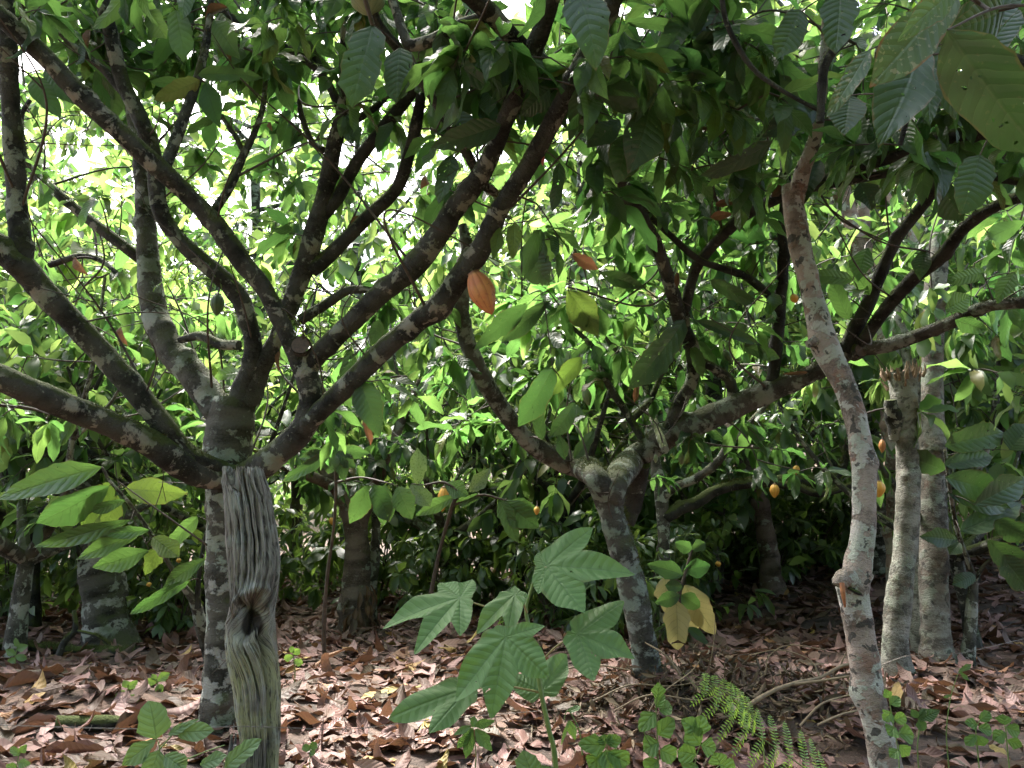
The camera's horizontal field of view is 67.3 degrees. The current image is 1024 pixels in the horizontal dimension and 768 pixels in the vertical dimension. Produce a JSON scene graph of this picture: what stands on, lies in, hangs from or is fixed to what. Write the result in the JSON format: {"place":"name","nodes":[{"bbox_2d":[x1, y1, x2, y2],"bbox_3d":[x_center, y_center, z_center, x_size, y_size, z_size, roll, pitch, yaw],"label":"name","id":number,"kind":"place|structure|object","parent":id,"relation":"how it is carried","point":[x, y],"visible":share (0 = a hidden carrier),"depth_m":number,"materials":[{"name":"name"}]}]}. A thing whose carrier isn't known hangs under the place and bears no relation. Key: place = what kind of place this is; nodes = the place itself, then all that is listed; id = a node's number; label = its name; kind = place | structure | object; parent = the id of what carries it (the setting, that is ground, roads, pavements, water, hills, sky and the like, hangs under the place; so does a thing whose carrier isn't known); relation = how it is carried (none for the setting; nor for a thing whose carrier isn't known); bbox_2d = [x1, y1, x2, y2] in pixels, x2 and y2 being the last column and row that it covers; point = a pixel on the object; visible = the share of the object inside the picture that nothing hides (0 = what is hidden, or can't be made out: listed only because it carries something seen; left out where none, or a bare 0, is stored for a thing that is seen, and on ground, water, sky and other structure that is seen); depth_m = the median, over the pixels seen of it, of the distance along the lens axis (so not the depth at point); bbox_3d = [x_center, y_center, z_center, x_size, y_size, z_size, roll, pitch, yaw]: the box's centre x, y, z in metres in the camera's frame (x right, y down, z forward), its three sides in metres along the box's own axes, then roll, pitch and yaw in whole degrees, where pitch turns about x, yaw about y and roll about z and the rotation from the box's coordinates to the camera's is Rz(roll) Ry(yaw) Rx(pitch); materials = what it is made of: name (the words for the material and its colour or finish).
{"place":"outdoors","nodes":[
{"label":"outdoors","id":0,"kind":"place"},
{"bbox_2d":[1,0,961,488],"label":"sky","id":1,"kind":"structure","parent":0,"point":[78,161],"materials":[{"name":"white"}]},
{"bbox_2d":[0,437,1023,767],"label":"ground","id":2,"kind":"structure","parent":0,"point":[856,749],"depth_m":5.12,"materials":[{"name":"plant"}]},
{"bbox_2d":[5,638,27,663],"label":"ground seedling","id":3,"kind":"object","parent":2,"relation":"on","point":[20,648],"visible":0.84,"depth_m":6.70,"materials":[{"name":"green plant"}]},
{"bbox_2d":[6,744,30,767],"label":"ground seedling","id":4,"kind":"object","parent":2,"relation":"on","point":[16,751],"visible":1,"depth_m":2.81,"materials":[{"name":"green plant"}]},
{"bbox_2d":[0,497,70,611],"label":"shrub","id":5,"kind":"object","parent":2,"relation":"on","point":[44,595],"visible":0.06,"depth_m":11.16,"materials":[{"name":"green plant"}]},
{"bbox_2d":[0,502,78,616],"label":"shrub","id":6,"kind":"object","parent":2,"relation":"on","point":[5,595],"visible":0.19,"depth_m":9.61,"materials":[{"name":"green plant"}]},
{"bbox_2d":[0,46,99,300],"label":"shade tree","id":7,"kind":"object","parent":2,"relation":"on","point":[39,110],"visible":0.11,"depth_m":11.85,"materials":[{"name":"green plant"}]},
{"bbox_2d":[0,38,133,305],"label":"shade tree","id":8,"kind":"object","parent":2,"relation":"on","point":[28,79],"visible":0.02,"depth_m":20.49,"materials":[{"name":"green plant"}]},
{"bbox_2d":[0,610,136,656],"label":"fallen log","id":9,"kind":"object","parent":2,"relation":"on","point":[62,646],"visible":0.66,"depth_m":7.73,"materials":[{"name":"wood"}]},
{"bbox_2d":[0,147,155,528],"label":"cacao tree","id":10,"kind":"object","parent":2,"relation":"on","point":[54,201],"visible":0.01,"depth_m":10.97,"materials":[{"name":"green plant"}]},
{"bbox_2d":[53,714,119,733],"bbox_3d":[-2.546,2.066,4.688,0.422,0.132,0.115,5,-11,-26],"label":"fallen log","id":11,"kind":"object","parent":2,"relation":"on","point":[106,721],"visible":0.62,"depth_m":4.64,"materials":[{"name":"wood"}]},
{"bbox_2d":[0,283,198,648],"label":"old cacao tree","id":12,"kind":"object","parent":2,"relation":"on","point":[105,612],"visible":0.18,"depth_m":8.43,"materials":[{"name":"green plant"}]},
{"bbox_2d":[0,5,201,479],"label":"shade tree","id":13,"kind":"object","parent":2,"relation":"on","point":[116,154],"visible":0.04,"depth_m":16.06,"materials":[{"name":"green plant"}]},
{"bbox_2d":[0,460,205,660],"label":"cacao sapling","id":14,"kind":"object","parent":2,"relation":"on","point":[91,507],"visible":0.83,"depth_m":6.22,"materials":[{"name":"green plant"}]},
{"bbox_2d":[1,487,205,630],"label":"shrub","id":15,"kind":"object","parent":2,"relation":"on","point":[71,584],"visible":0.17,"depth_m":9.43,"materials":[{"name":"green plant"}]},
{"bbox_2d":[0,194,238,631],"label":"cacao tree","id":16,"kind":"object","parent":2,"relation":"on","point":[8,512],"visible":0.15,"depth_m":8.86,"materials":[{"name":"green plant"}]},
{"bbox_2d":[78,503,203,603],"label":"shrub","id":17,"kind":"object","parent":2,"relation":"on","point":[187,548],"visible":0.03,"depth_m":11.14,"materials":[{"name":"green plant"}]},
{"bbox_2d":[0,120,294,657],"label":"cacao tree","id":18,"kind":"object","parent":2,"relation":"on","point":[25,555],"visible":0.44,"depth_m":7.68,"materials":[{"name":"green plant"}]},
{"bbox_2d":[148,672,169,691],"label":"ground seedling","id":19,"kind":"object","parent":2,"relation":"on","point":[162,677],"visible":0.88,"depth_m":5.33,"materials":[{"name":"green plant"}]},
{"bbox_2d":[125,525,205,639],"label":"shrub","id":20,"kind":"object","parent":2,"relation":"on","point":[160,622],"visible":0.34,"depth_m":8.98,"materials":[{"name":"green plant"}]},
{"bbox_2d":[122,701,261,767],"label":"heart leaf plant","id":21,"kind":"object","parent":2,"relation":"on","point":[154,721],"visible":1,"depth_m":2.58,"materials":[{"name":"plant"}]},
{"bbox_2d":[97,305,295,551],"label":"cacao tree","id":22,"kind":"object","parent":2,"relation":"on","point":[128,406],"visible":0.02,"depth_m":15.38,"materials":[{"name":"green plant"}]},
{"bbox_2d":[29,217,384,578],"bbox_3d":[-5.031,0.436,13.508,6.057,7.117,5.300,0,-10,-3],"label":"cacao tree","id":23,"kind":"object","parent":2,"relation":"on","point":[257,234],"visible":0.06,"depth_m":13.04,"materials":[{"name":"green plant"}]},
{"bbox_2d":[37,216,393,617],"bbox_3d":[-3.988,0.456,9.979,4.259,5.732,4.867,-4,-10,21],"label":"cacao tree","id":24,"kind":"object","parent":2,"relation":"on","point":[284,418],"visible":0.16,"depth_m":9.95,"materials":[{"name":"green plant"}]},
{"bbox_2d":[162,497,322,600],"bbox_3d":[-4.057,2.577,11.682,2.330,1.732,2.594,3,-10,-19],"label":"shrub","id":25,"kind":"object","parent":2,"relation":"on","point":[284,516],"visible":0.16,"depth_m":11.80,"materials":[{"name":"green plant"}]},
{"bbox_2d":[221,465,280,767],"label":"fence post","id":26,"kind":"object","parent":2,"relation":"on","point":[253,566],"visible":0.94,"depth_m":4.03,"materials":[{"name":"grey wood"}]},
{"bbox_2d":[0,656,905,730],"bbox_3d":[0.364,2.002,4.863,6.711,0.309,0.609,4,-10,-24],"label":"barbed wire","id":27,"kind":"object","parent":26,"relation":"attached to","point":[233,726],"visible":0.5,"depth_m":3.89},
{"bbox_2d":[96,7,408,434],"bbox_3d":[-6.272,-2.465,18.193,7.522,14.282,7.592,3,-10,-17],"label":"shade tree","id":28,"kind":"object","parent":2,"relation":"on","point":[257,199],"visible":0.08,"depth_m":18.12,"materials":[{"name":"green plant"}]},
{"bbox_2d":[205,253,412,560],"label":"cacao tree","id":29,"kind":"object","parent":2,"relation":"on","point":[296,504],"visible":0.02,"depth_m":18.47,"materials":[{"name":"green plant"}]},
{"bbox_2d":[0,0,622,734],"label":"cacao tree","id":30,"kind":"object","parent":2,"relation":"on","point":[106,56],"visible":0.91,"depth_m":4.88,"materials":[{"name":"green plant"}]},
{"bbox_2d":[210,287,224,315],"bbox_3d":[-2.076,-0.591,5.422,0.096,0.230,0.097,0,-10,0],"label":"cacao pod","id":31,"kind":"object","parent":30,"relation":"hanging from","point":[217,303],"visible":0.99,"depth_m":5.39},
{"bbox_2d":[351,0,384,15],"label":"cacao pod","id":32,"kind":"object","parent":30,"relation":"attached to","point":[376,6],"visible":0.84,"depth_m":3.84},
{"bbox_2d":[467,269,495,314],"bbox_3d":[-0.178,-0.545,4.431,0.169,0.300,0.152,0,-10,0],"label":"cacao pod","id":33,"kind":"object","parent":30,"relation":"hanging from","point":[481,289],"visible":0.96,"depth_m":4.38,"materials":[{"name":"plant"}]},
{"bbox_2d":[280,510,394,600],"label":"shrub","id":34,"kind":"object","parent":2,"relation":"on","point":[338,529],"visible":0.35,"depth_m":12.41,"materials":[{"name":"green plant"}]},
{"bbox_2d":[202,32,485,579],"bbox_3d":[-3.290,-1.734,16.836,6.320,12.454,6.492,-4,-10,21],"label":"shade tree","id":35,"kind":"object","parent":2,"relation":"on","point":[355,253],"visible":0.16,"depth_m":16.34,"materials":[{"name":"green plant"}]},
{"bbox_2d":[282,442,415,653],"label":"cacao sapling","id":36,"kind":"object","parent":2,"relation":"on","point":[382,501],"visible":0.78,"depth_m":6.86,"materials":[{"name":"green plant"}]},
{"bbox_2d":[253,335,482,633],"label":"dark cacao tree","id":37,"kind":"object","parent":2,"relation":"on","point":[357,600],"visible":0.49,"depth_m":9.38,"materials":[{"name":"green plant"}]},
{"bbox_2d":[277,476,467,609],"bbox_3d":[-2.169,2.386,11.709,2.818,2.150,2.847,2,-10,-11],"label":"shrub","id":38,"kind":"object","parent":2,"relation":"on","point":[316,554],"visible":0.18,"depth_m":11.23,"materials":[{"name":"green plant"}]},
{"bbox_2d":[348,444,407,618],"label":"slim lichened tree","id":39,"kind":"object","parent":2,"relation":"on","point":[375,549],"visible":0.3,"depth_m":9.80,"materials":[{"name":"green plant"}]},
{"bbox_2d":[263,167,624,582],"bbox_3d":[-0.817,0.226,11.098,5.030,6.658,4.760,6,-11,-31],"label":"cacao tree","id":40,"kind":"object","parent":2,"relation":"on","point":[341,272],"visible":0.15,"depth_m":10.34,"materials":[{"name":"green plant"}]},
{"bbox_2d":[384,526,508,618],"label":"shrub","id":41,"kind":"object","parent":2,"relation":"on","point":[415,566],"visible":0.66,"depth_m":9.94,"materials":[{"name":"green plant"}]},
{"bbox_2d":[342,473,554,609],"bbox_3d":[-0.567,2.383,11.386,2.855,2.155,2.825,-6,-11,30],"label":"shrub","id":42,"kind":"object","parent":2,"relation":"on","point":[494,549],"visible":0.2,"depth_m":10.94,"materials":[{"name":"green plant"}]},
{"bbox_2d":[378,479,526,595],"bbox_3d":[-1.344,2.631,13.074,2.893,2.184,2.863,6,-11,-32],"label":"shrub","id":43,"kind":"object","parent":2,"relation":"on","point":[430,578],"visible":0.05,"depth_m":12.63,"materials":[{"name":"green plant"}]},
{"bbox_2d":[363,302,562,541],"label":"cacao tree","id":44,"kind":"object","parent":2,"relation":"on","point":[404,385],"visible":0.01,"depth_m":15.78,"materials":[{"name":"green plant"}]},
{"bbox_2d":[12,134,916,526],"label":"distant woods","id":45,"kind":"object","parent":2,"relation":"on","point":[278,490],"visible":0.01,"depth_m":31.34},
{"bbox_2d":[409,447,538,593],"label":"cacao sapling","id":46,"kind":"object","parent":2,"relation":"on","point":[514,515],"visible":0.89,"depth_m":7.97,"materials":[{"name":"green plant"}]},
{"bbox_2d":[454,716,494,767],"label":"trefoil seedling","id":47,"kind":"object","parent":2,"relation":"on","point":[466,741],"visible":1,"depth_m":2.92,"materials":[{"name":"green plant"}]},
{"bbox_2d":[414,411,597,605],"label":"curved cacao tree","id":48,"kind":"object","parent":2,"relation":"on","point":[457,516],"visible":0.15,"depth_m":11.31,"materials":[{"name":"green plant"}]},
{"bbox_2d":[383,527,634,767],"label":"lobed leaf plant","id":49,"kind":"object","parent":2,"relation":"on","point":[487,663],"visible":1,"depth_m":2.79,"materials":[{"name":"plant"}]},
{"bbox_2d":[403,11,623,549],"bbox_3d":[0.680,-2.826,19.474,7.673,14.719,7.468,-2,-10,14],"label":"shade tree","id":50,"kind":"object","parent":2,"relation":"on","point":[450,152],"visible":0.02,"depth_m":18.73,"materials":[{"name":"green plant"}]},
{"bbox_2d":[515,750,553,767],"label":"broad leaf seedling","id":51,"kind":"object","parent":2,"relation":"on","point":[525,759],"visible":1,"depth_m":2.62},
{"bbox_2d":[474,496,605,605],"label":"shrub","id":52,"kind":"object","parent":2,"relation":"on","point":[517,548],"visible":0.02,"depth_m":11.46,"materials":[{"name":"green plant"}]},
{"bbox_2d":[404,212,715,619],"bbox_3d":[0.729,0.411,9.983,3.955,5.802,4.288,-2,-10,10],"label":"cacao tree","id":53,"kind":"object","parent":2,"relation":"on","point":[558,500],"visible":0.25,"depth_m":9.49,"materials":[{"name":"green plant"}]},
{"bbox_2d":[498,532,623,635],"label":"shrub","id":54,"kind":"object","parent":2,"relation":"on","point":[558,615],"visible":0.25,"depth_m":8.89,"materials":[{"name":"green plant"}]},
{"bbox_2d":[405,227,718,536],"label":"cacao tree","id":55,"kind":"object","parent":2,"relation":"on","point":[623,428],"visible":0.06,"depth_m":12.04,"materials":[{"name":"green plant"}]},
{"bbox_2d":[561,705,582,754],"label":"ground seedling","id":56,"kind":"object","parent":2,"relation":"on","point":[570,728],"visible":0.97,"depth_m":3.30,"materials":[{"name":"green plant"}]},
{"bbox_2d":[408,0,754,487],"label":"shade tree","id":57,"kind":"object","parent":2,"relation":"on","point":[501,180],"visible":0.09,"depth_m":13.22,"materials":[{"name":"green plant"}]},
{"bbox_2d":[497,510,686,626],"bbox_3d":[0.870,2.232,9.400,2.097,1.600,2.119,0,-10,-1],"label":"shrub","id":58,"kind":"object","parent":2,"relation":"on","point":[596,527],"visible":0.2,"depth_m":9.05,"materials":[{"name":"green plant"}]},
{"bbox_2d":[578,733,629,767],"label":"round leaf weed","id":59,"kind":"object","parent":2,"relation":"on","point":[594,745],"visible":1,"depth_m":2.81,"materials":[{"name":"plant"}]},
{"bbox_2d":[485,227,810,573],"bbox_3d":[1.993,0.389,11.209,4.765,6.198,4.882,-3,-10,15],"label":"cacao tree","id":60,"kind":"object","parent":2,"relation":"on","point":[745,512],"visible":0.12,"depth_m":10.42,"materials":[{"name":"green plant"}]},
{"bbox_2d":[584,524,715,642],"bbox_3d":[1.366,2.229,8.568,1.761,1.330,1.743,-2,-10,13],"label":"shrub","id":61,"kind":"object","parent":2,"relation":"on","point":[649,548],"visible":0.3,"depth_m":8.51,"materials":[{"name":"green plant"}]},
{"bbox_2d":[590,514,716,604],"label":"shrub","id":62,"kind":"object","parent":2,"relation":"on","point":[685,539],"visible":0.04,"depth_m":10.08,"materials":[{"name":"green plant"}]},
{"bbox_2d":[638,682,676,767],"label":"round leaf weed","id":63,"kind":"object","parent":2,"relation":"on","point":[665,726],"visible":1,"depth_m":2.87,"materials":[{"name":"plant"}]},
{"bbox_2d":[316,0,1023,690],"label":"cacao tree","id":64,"kind":"object","parent":2,"relation":"on","point":[664,106],"visible":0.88,"depth_m":5.40,"materials":[{"name":"green plant"}]},
{"bbox_2d":[568,268,771,487],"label":"cacao tree","id":65,"kind":"object","parent":2,"relation":"on","point":[624,447],"visible":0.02,"depth_m":14.12,"materials":[{"name":"green plant"}]},
{"bbox_2d":[647,539,715,652],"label":"dying sapling","id":66,"kind":"object","parent":2,"relation":"on","point":[687,608],"visible":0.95,"depth_m":7.21,"materials":[{"name":"yellow plant"}]},
{"bbox_2d":[605,510,775,623],"bbox_3d":[2.107,2.273,9.462,1.910,1.419,2.126,9,-13,-42],"label":"shrub","id":67,"kind":"object","parent":2,"relation":"on","point":[727,529],"visible":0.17,"depth_m":9.30,"materials":[{"name":"green plant"}]},
{"bbox_2d":[508,0,873,583],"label":"shade tree","id":68,"kind":"object","parent":2,"relation":"on","point":[714,389],"visible":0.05,"depth_m":12.54,"materials":[{"name":"green plant"}]},
{"bbox_2d":[677,715,734,767],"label":"round leaf weed","id":69,"kind":"object","parent":2,"relation":"on","point":[696,728],"visible":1,"depth_m":2.72,"materials":[{"name":"plant"}]},
{"bbox_2d":[606,459,807,598],"bbox_3d":[2.772,2.161,11.545,3.135,2.093,2.817,-4,-10,25],"label":"shrub","id":70,"kind":"object","parent":2,"relation":"on","point":[708,587],"visible":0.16,"depth_m":10.99,"materials":[{"name":"green plant"}]},
{"bbox_2d":[664,469,751,572],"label":"shrub","id":71,"kind":"object","parent":2,"relation":"on","point":[731,552],"visible":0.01,"depth_m":12.70,"materials":[{"name":"green plant"}]},
{"bbox_2d":[562,0,855,435],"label":"shade tree","id":72,"kind":"object","parent":2,"relation":"on","point":[565,133],"visible":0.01,"depth_m":17.06,"materials":[{"name":"green plant"}]},
{"bbox_2d":[693,673,765,766],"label":"fern","id":73,"kind":"object","parent":2,"relation":"on","point":[732,688],"visible":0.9,"depth_m":3.52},
{"bbox_2d":[638,400,851,646],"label":"mossy cacao tree","id":74,"kind":"object","parent":2,"relation":"on","point":[666,513],"visible":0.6,"depth_m":8.46,"materials":[{"name":"green plant"}]},
{"bbox_2d":[467,638,1023,767],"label":"dead leaf heap","id":75,"kind":"object","parent":2,"relation":"on","point":[727,673],"visible":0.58,"depth_m":4.94,"materials":[{"name":"plant"}]},
{"bbox_2d":[746,649,849,707],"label":"dead branch","id":76,"kind":"object","parent":75,"relation":"on","point":[813,680],"visible":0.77,"depth_m":4.59,"materials":[{"name":"brown wood"}]},
{"bbox_2d":[696,489,806,576],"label":"shrub","id":77,"kind":"object","parent":2,"relation":"on","point":[741,537],"visible":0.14,"depth_m":12.43,"materials":[{"name":"green plant"}]},
{"bbox_2d":[683,673,826,767],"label":"fern","id":78,"kind":"object","parent":2,"relation":"on","point":[761,737],"visible":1,"depth_m":2.81,"materials":[{"name":"plant"}]},
{"bbox_2d":[649,368,885,596],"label":"brown cacao tree","id":79,"kind":"object","parent":2,"relation":"on","point":[770,576],"visible":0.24,"depth_m":10.96,"materials":[{"name":"green plant"}]},
{"bbox_2d":[720,489,843,583],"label":"shrub","id":80,"kind":"object","parent":2,"relation":"on","point":[793,548],"visible":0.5,"depth_m":11.83,"materials":[{"name":"green plant"}]},
{"bbox_2d":[737,463,851,567],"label":"shrub","id":81,"kind":"object","parent":2,"relation":"on","point":[822,543],"visible":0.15,"depth_m":12.42,"materials":[{"name":"green plant"}]},
{"bbox_2d":[751,487,849,561],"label":"shrub","id":82,"kind":"object","parent":2,"relation":"on","point":[818,504],"visible":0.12,"depth_m":12.48,"materials":[{"name":"green plant"}]},
{"bbox_2d":[714,187,893,510],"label":"cacao tree","id":83,"kind":"object","parent":2,"relation":"on","point":[819,383],"visible":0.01,"depth_m":15.69,"materials":[{"name":"green plant"}]},
{"bbox_2d":[805,463,851,563],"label":"shrub","id":84,"kind":"object","parent":2,"relation":"on","point":[840,515],"visible":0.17,"depth_m":12.57,"materials":[{"name":"green plant"}]},
{"bbox_2d":[781,0,903,767],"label":"leaning tree","id":85,"kind":"object","parent":2,"relation":"on","point":[852,578],"visible":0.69,"depth_m":3.97,"materials":[{"name":"grey plant"}]},
{"bbox_2d":[669,0,1019,578],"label":"shade tree","id":86,"kind":"object","parent":2,"relation":"on","point":[879,562],"visible":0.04,"depth_m":11.89,"materials":[{"name":"green plant"}]},
{"bbox_2d":[814,58,921,588],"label":"slanting tree","id":87,"kind":"object","parent":2,"relation":"on","point":[858,244],"visible":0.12,"depth_m":9.56,"materials":[{"name":"green plant"}]},
{"bbox_2d":[720,0,1023,214],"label":"cacao tree","id":88,"kind":"object","parent":2,"relation":"on","point":[916,65],"visible":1,"depth_m":2.31,"materials":[{"name":"green plant"}]},
{"bbox_2d":[736,186,1023,538],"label":"cacao tree","id":89,"kind":"object","parent":2,"relation":"on","point":[827,399],"visible":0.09,"depth_m":9.22,"materials":[{"name":"green plant"}]},
{"bbox_2d":[737,146,1023,654],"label":"cacao tree","id":90,"kind":"object","parent":2,"relation":"on","point":[967,364],"visible":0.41,"depth_m":7.78,"materials":[{"name":"green plant"}]},
{"bbox_2d":[882,689,913,767],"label":"round leaf weed","id":91,"kind":"object","parent":2,"relation":"on","point":[905,733],"visible":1,"depth_m":3.49,"materials":[{"name":"plant"}]},
{"bbox_2d":[879,359,926,676],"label":"broken tree","id":92,"kind":"object","parent":2,"relation":"on","point":[900,405],"visible":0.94,"depth_m":6.77,"materials":[{"name":"grey plant"}]},
{"bbox_2d":[894,303,920,653],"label":"slim tree","id":93,"kind":"object","parent":2,"relation":"on","point":[914,636],"visible":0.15,"depth_m":7.83,"materials":[{"name":"grey plant"}]},
{"bbox_2d":[811,0,1023,411],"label":"shade tree","id":94,"kind":"object","parent":2,"relation":"on","point":[882,206],"visible":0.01,"depth_m":12.35,"materials":[{"name":"green plant"}]},
{"bbox_2d":[825,205,1023,587],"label":"cacao tree","id":95,"kind":"object","parent":2,"relation":"on","point":[947,393],"visible":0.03,"depth_m":10.37,"materials":[{"name":"green plant"}]},
{"bbox_2d":[910,708,939,767],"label":"glossy seedling","id":96,"kind":"object","parent":2,"relation":"on","point":[922,715],"visible":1,"depth_m":4.06,"materials":[{"name":"green plant"}]},
{"bbox_2d":[890,108,1023,663],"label":"straight tree","id":97,"kind":"object","parent":2,"relation":"on","point":[935,634],"visible":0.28,"depth_m":7.35,"materials":[{"name":"grey plant"}]},
{"bbox_2d":[943,664,970,767],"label":"thin shoot","id":98,"kind":"object","parent":2,"relation":"on","point":[965,667],"visible":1,"depth_m":4.09,"materials":[{"name":"green plant"}]},
{"bbox_2d":[916,421,1023,665],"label":"cacao sapling","id":99,"kind":"object","parent":2,"relation":"on","point":[992,499],"visible":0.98,"depth_m":6.89,"materials":[{"name":"green plant"}]},
{"bbox_2d":[964,710,991,767],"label":"ground seedling","id":100,"kind":"object","parent":2,"relation":"on","point":[971,740],"visible":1,"depth_m":3.77,"materials":[{"name":"green plant"}]},
{"bbox_2d":[992,714,1021,767],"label":"ground seedling","id":101,"kind":"object","parent":2,"relation":"on","point":[1000,736],"visible":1,"depth_m":3.76,"materials":[{"name":"green plant"}]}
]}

